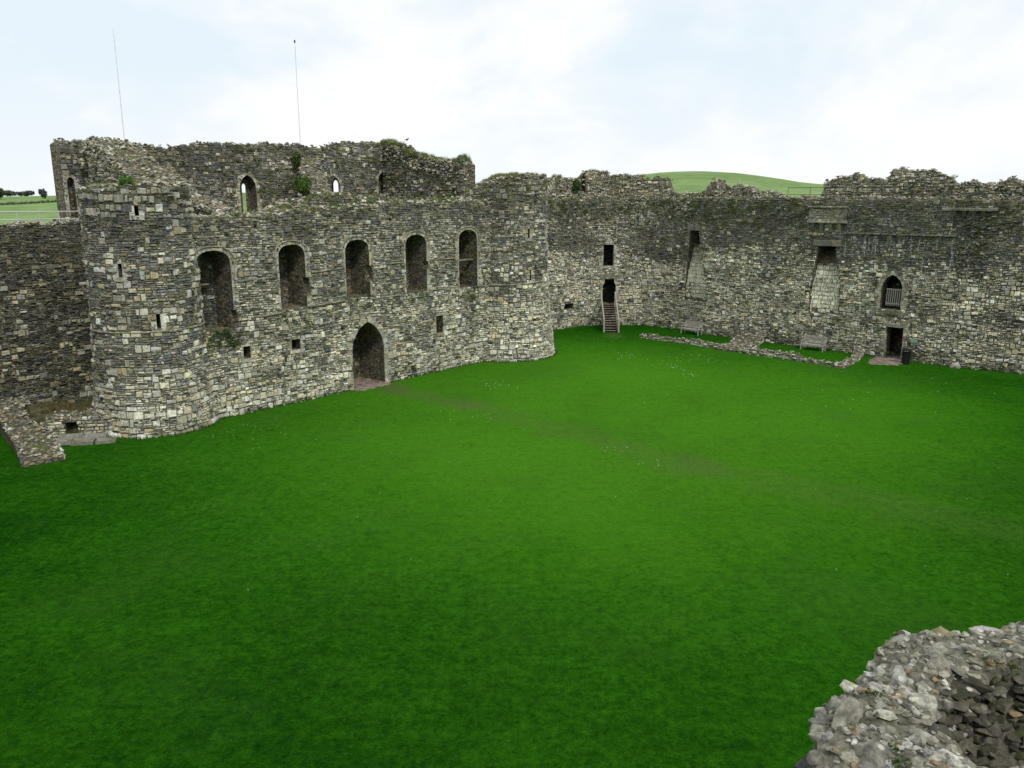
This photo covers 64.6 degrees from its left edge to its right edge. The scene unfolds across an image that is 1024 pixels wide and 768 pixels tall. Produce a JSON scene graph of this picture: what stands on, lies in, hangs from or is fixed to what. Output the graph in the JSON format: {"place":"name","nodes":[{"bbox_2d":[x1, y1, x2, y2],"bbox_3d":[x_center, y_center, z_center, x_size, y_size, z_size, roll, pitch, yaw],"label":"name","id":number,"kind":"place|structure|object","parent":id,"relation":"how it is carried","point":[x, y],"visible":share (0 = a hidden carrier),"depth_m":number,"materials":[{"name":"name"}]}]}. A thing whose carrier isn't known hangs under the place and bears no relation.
{"place":"outdoors","nodes":[
{"label":"outdoors","id":0,"kind":"place"},
{"bbox_2d":[0,171,823,224],"bbox_3d":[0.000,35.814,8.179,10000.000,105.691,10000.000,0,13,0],"label":"terrain","id":1,"kind":"structure","parent":0,"point":[690,181],"depth_m":355.75,"materials":[{"name":"green plant"}]},
{"bbox_2d":[0,188,5,197],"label":"field bush","id":2,"kind":"object","parent":1,"relation":"on","point":[2,192],"visible":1,"depth_m":363.37,"materials":[{"name":"green plant"}]},
{"bbox_2d":[5,190,17,195],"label":"trees","id":3,"kind":"object","parent":1,"relation":"on","point":[10,193],"visible":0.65,"depth_m":429.55,"materials":[{"name":"green plant"}]},
{"bbox_2d":[17,190,34,195],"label":"trees","id":4,"kind":"object","parent":1,"relation":"on","point":[25,193],"visible":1,"depth_m":433.70,"materials":[{"name":"green plant"}]},
{"bbox_2d":[0,199,55,204],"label":"hedgerow","id":5,"kind":"object","parent":1,"relation":"on","point":[22,202],"visible":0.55,"depth_m":329.08,"materials":[{"name":"green plant"}]},
{"bbox_2d":[38,188,46,198],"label":"field bush","id":6,"kind":"object","parent":1,"relation":"on","point":[42,193],"visible":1,"depth_m":372.54,"materials":[{"name":"green plant"}]},
{"bbox_2d":[0,325,1023,767],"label":"lawn","id":7,"kind":"structure","parent":0,"point":[524,565],"depth_m":27.45,"materials":[{"name":"green plant"}]},
{"bbox_2d":[0,394,65,466],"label":"ruined wall","id":8,"kind":"structure","parent":7,"relation":"on","point":[29,441],"depth_m":40.42,"materials":[{"name":"stone"}]},
{"bbox_2d":[0,217,93,403],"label":"curtain wall","id":9,"kind":"structure","parent":7,"relation":"on","point":[45,342],"depth_m":46.96,"materials":[{"name":"stone"}]},
{"bbox_2d":[0,211,78,221],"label":"steel railing","id":10,"kind":"object","parent":9,"relation":"on","point":[39,219],"visible":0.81,"depth_m":46.20,"materials":[{"name":"metal"}]},
{"bbox_2d":[24,404,88,433],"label":"dry bank","id":11,"kind":"structure","parent":7,"relation":"on","point":[37,416],"depth_m":42.41,"materials":[{"name":"grey stone"}]},
{"bbox_2d":[35,399,93,413],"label":"dry grass","id":12,"kind":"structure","parent":11,"relation":"on","point":[59,407],"depth_m":43.40,"materials":[{"name":"brown plant"}]},
{"bbox_2d":[46,408,111,437],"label":"stone plinth","id":13,"kind":"structure","parent":7,"relation":"on","point":[90,420],"depth_m":41.58,"materials":[{"name":"grey stone"}]},
{"bbox_2d":[57,433,116,445],"bbox_3d":[-21.645,2.801,41.026,3.071,0.370,1.205,-3,13,-12],"label":"stone step","id":14,"kind":"object","parent":7,"relation":"on","point":[75,439],"visible":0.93,"depth_m":40.85,"materials":[{"name":"grey stone"}]},
{"bbox_2d":[50,136,554,438],"bbox_3d":[-14.176,-9.253,57.074,20.363,17.466,35.446,11,17,40],"label":"gatehouse","id":15,"kind":"object","parent":7,"relation":"on","point":[170,290],"visible":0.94,"depth_m":50.13,"materials":[{"name":"stone"}]},
{"bbox_2d":[113,29,124,139],"bbox_3d":[-27.354,-17.360,57.131,0.078,14.408,0.078,-5,14,-22],"label":"mast","id":16,"kind":"object","parent":15,"relation":"on","point":[118,85],"visible":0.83,"depth_m":56.38,"materials":[{"name":"metal"}]},
{"bbox_2d":[118,175,134,185],"bbox_3d":[-18.958,-9.939,39.750,0.808,0.698,0.835,0,13,0],"label":"bush","id":17,"kind":"object","parent":15,"relation":"on","point":[126,179],"visible":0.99,"depth_m":39.61,"materials":[{"name":"green plant"}]},
{"bbox_2d":[291,152,301,168],"bbox_3d":[-17.065,-17.810,64.403,0.885,1.448,0.822,12,17,42],"label":"ivy bush","id":18,"kind":"object","parent":15,"relation":"attached to","point":[296,158],"visible":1,"depth_m":64.25,"materials":[{"name":"green plant"}]},
{"bbox_2d":[294,40,300,143],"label":"mast","id":19,"kind":"object","parent":15,"relation":"on","point":[297,94],"visible":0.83,"depth_m":66.97,"materials":[{"name":"metal"}]},
{"bbox_2d":[291,175,311,194],"bbox_3d":[-15.817,-15.013,61.240,1.590,1.613,1.511,-11,17,-40],"label":"ivy bush","id":20,"kind":"object","parent":15,"relation":"on","point":[301,184],"visible":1,"depth_m":60.98,"materials":[{"name":"green plant"}]},
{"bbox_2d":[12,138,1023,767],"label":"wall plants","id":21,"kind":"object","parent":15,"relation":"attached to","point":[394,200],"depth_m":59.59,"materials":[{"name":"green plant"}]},
{"bbox_2d":[354,377,390,390],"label":"passage path","id":22,"kind":"structure","parent":7,"relation":"on","point":[362,384],"depth_m":53.60,"materials":[{"name":"brown stone"}]},
{"bbox_2d":[108,324,1021,439],"bbox_3d":[6.916,-1.997,62.239,65.358,0.180,32.715,-2,13,-10],"label":"grass fringe","id":23,"kind":"object","parent":7,"relation":"on","point":[220,418],"depth_m":57.42,"materials":[{"name":"green plant"}]},
{"bbox_2d":[600,292,619,332],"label":"wooden stair","id":24,"kind":"object","parent":7,"relation":"on","point":[603,306],"visible":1,"depth_m":76.25,"materials":[{"name":"brown wood"}]},
{"bbox_2d":[243,351,998,517],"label":"daisies","id":25,"kind":"object","parent":7,"relation":"on","point":[620,450],"visible":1,"depth_m":50.21,"materials":[{"name":"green plant"}]},
{"bbox_2d":[681,320,702,335],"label":"garden bench","id":26,"kind":"object","parent":7,"relation":"on","point":[700,326],"visible":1,"depth_m":73.69,"materials":[{"name":"grey wood"}]},
{"bbox_2d":[716,333,764,351],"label":"wall","id":27,"kind":"structure","parent":7,"relation":"on","point":[747,340],"depth_m":68.61,"materials":[{"name":"stone"}]},
{"bbox_2d":[639,333,848,367],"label":"wall","id":28,"kind":"structure","parent":7,"relation":"on","point":[780,354],"depth_m":64.08,"materials":[{"name":"stone"}]},
{"bbox_2d":[547,167,1023,373],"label":"curtain wall","id":29,"kind":"structure","parent":7,"relation":"on","point":[756,281],"depth_m":65.73,"materials":[{"name":"stone"}]},
{"bbox_2d":[571,179,580,193],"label":"ivy bush","id":30,"kind":"object","parent":29,"relation":"on","point":[576,184],"visible":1,"depth_m":76.45,"materials":[{"name":"green plant"}]},
{"bbox_2d":[885,288,901,306],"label":"picket gate","id":31,"kind":"structure","parent":29,"relation":"attached to","point":[892,303],"depth_m":61.72,"materials":[{"name":"grey wood"}]},
{"bbox_2d":[787,185,1023,198],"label":"iron railing","id":32,"kind":"object","parent":29,"relation":"on","point":[895,186],"visible":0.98,"depth_m":61.22,"materials":[{"name":"grey metal"}]},
{"bbox_2d":[910,339,917,343],"bbox_3d":[30.186,-3.216,60.792,0.560,0.300,0.037,11,17,40],"label":"wall sign","id":33,"kind":"object","parent":29,"relation":"attached to","point":[914,340],"visible":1,"depth_m":60.77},
{"bbox_2d":[800,335,826,351],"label":"garden bench","id":34,"kind":"object","parent":7,"relation":"on","point":[812,341],"visible":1,"depth_m":65.89,"materials":[{"name":"grey wood"}]},
{"bbox_2d":[834,348,864,367],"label":"wall","id":35,"kind":"structure","parent":7,"relation":"on","point":[857,355],"depth_m":61.11,"materials":[{"name":"stone"}]},
{"bbox_2d":[867,353,902,365],"bbox_3d":[28.860,-1.857,62.075,2.422,0.180,5.558,8,15,33],"label":"doorstep","id":36,"kind":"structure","parent":7,"relation":"on","point":[894,359],"depth_m":61.34,"materials":[{"name":"brown stone"}]},
{"bbox_2d":[901,348,911,364],"bbox_3d":[29.350,-2.073,60.302,0.670,1.190,0.670,0,13,0],"label":"litter bin","id":37,"kind":"object","parent":7,"relation":"on","point":[905,358],"visible":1,"depth_m":60.10,"materials":[{"name":"black plastic"}]},
{"bbox_2d":[793,621,1023,767],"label":"ruined turret","id":38,"kind":"object","parent":7,"relation":"on","point":[975,719],"visible":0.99,"depth_m":6.46,"materials":[{"name":"stone"}]},
{"bbox_2d":[950,363,960,368],"bbox_3d":[32.291,-1.271,59.001,0.678,0.582,0.515,0,13,0],"label":"boulder","id":39,"kind":"object","parent":7,"relation":"on","point":[955,365],"visible":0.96,"depth_m":58.82,"materials":[{"name":"stone"}]},
{"bbox_2d":[0,0,1023,195],"label":"sky","id":40,"kind":"structure","parent":0,"point":[806,91],"materials":[{"name":"white"}]}
]}

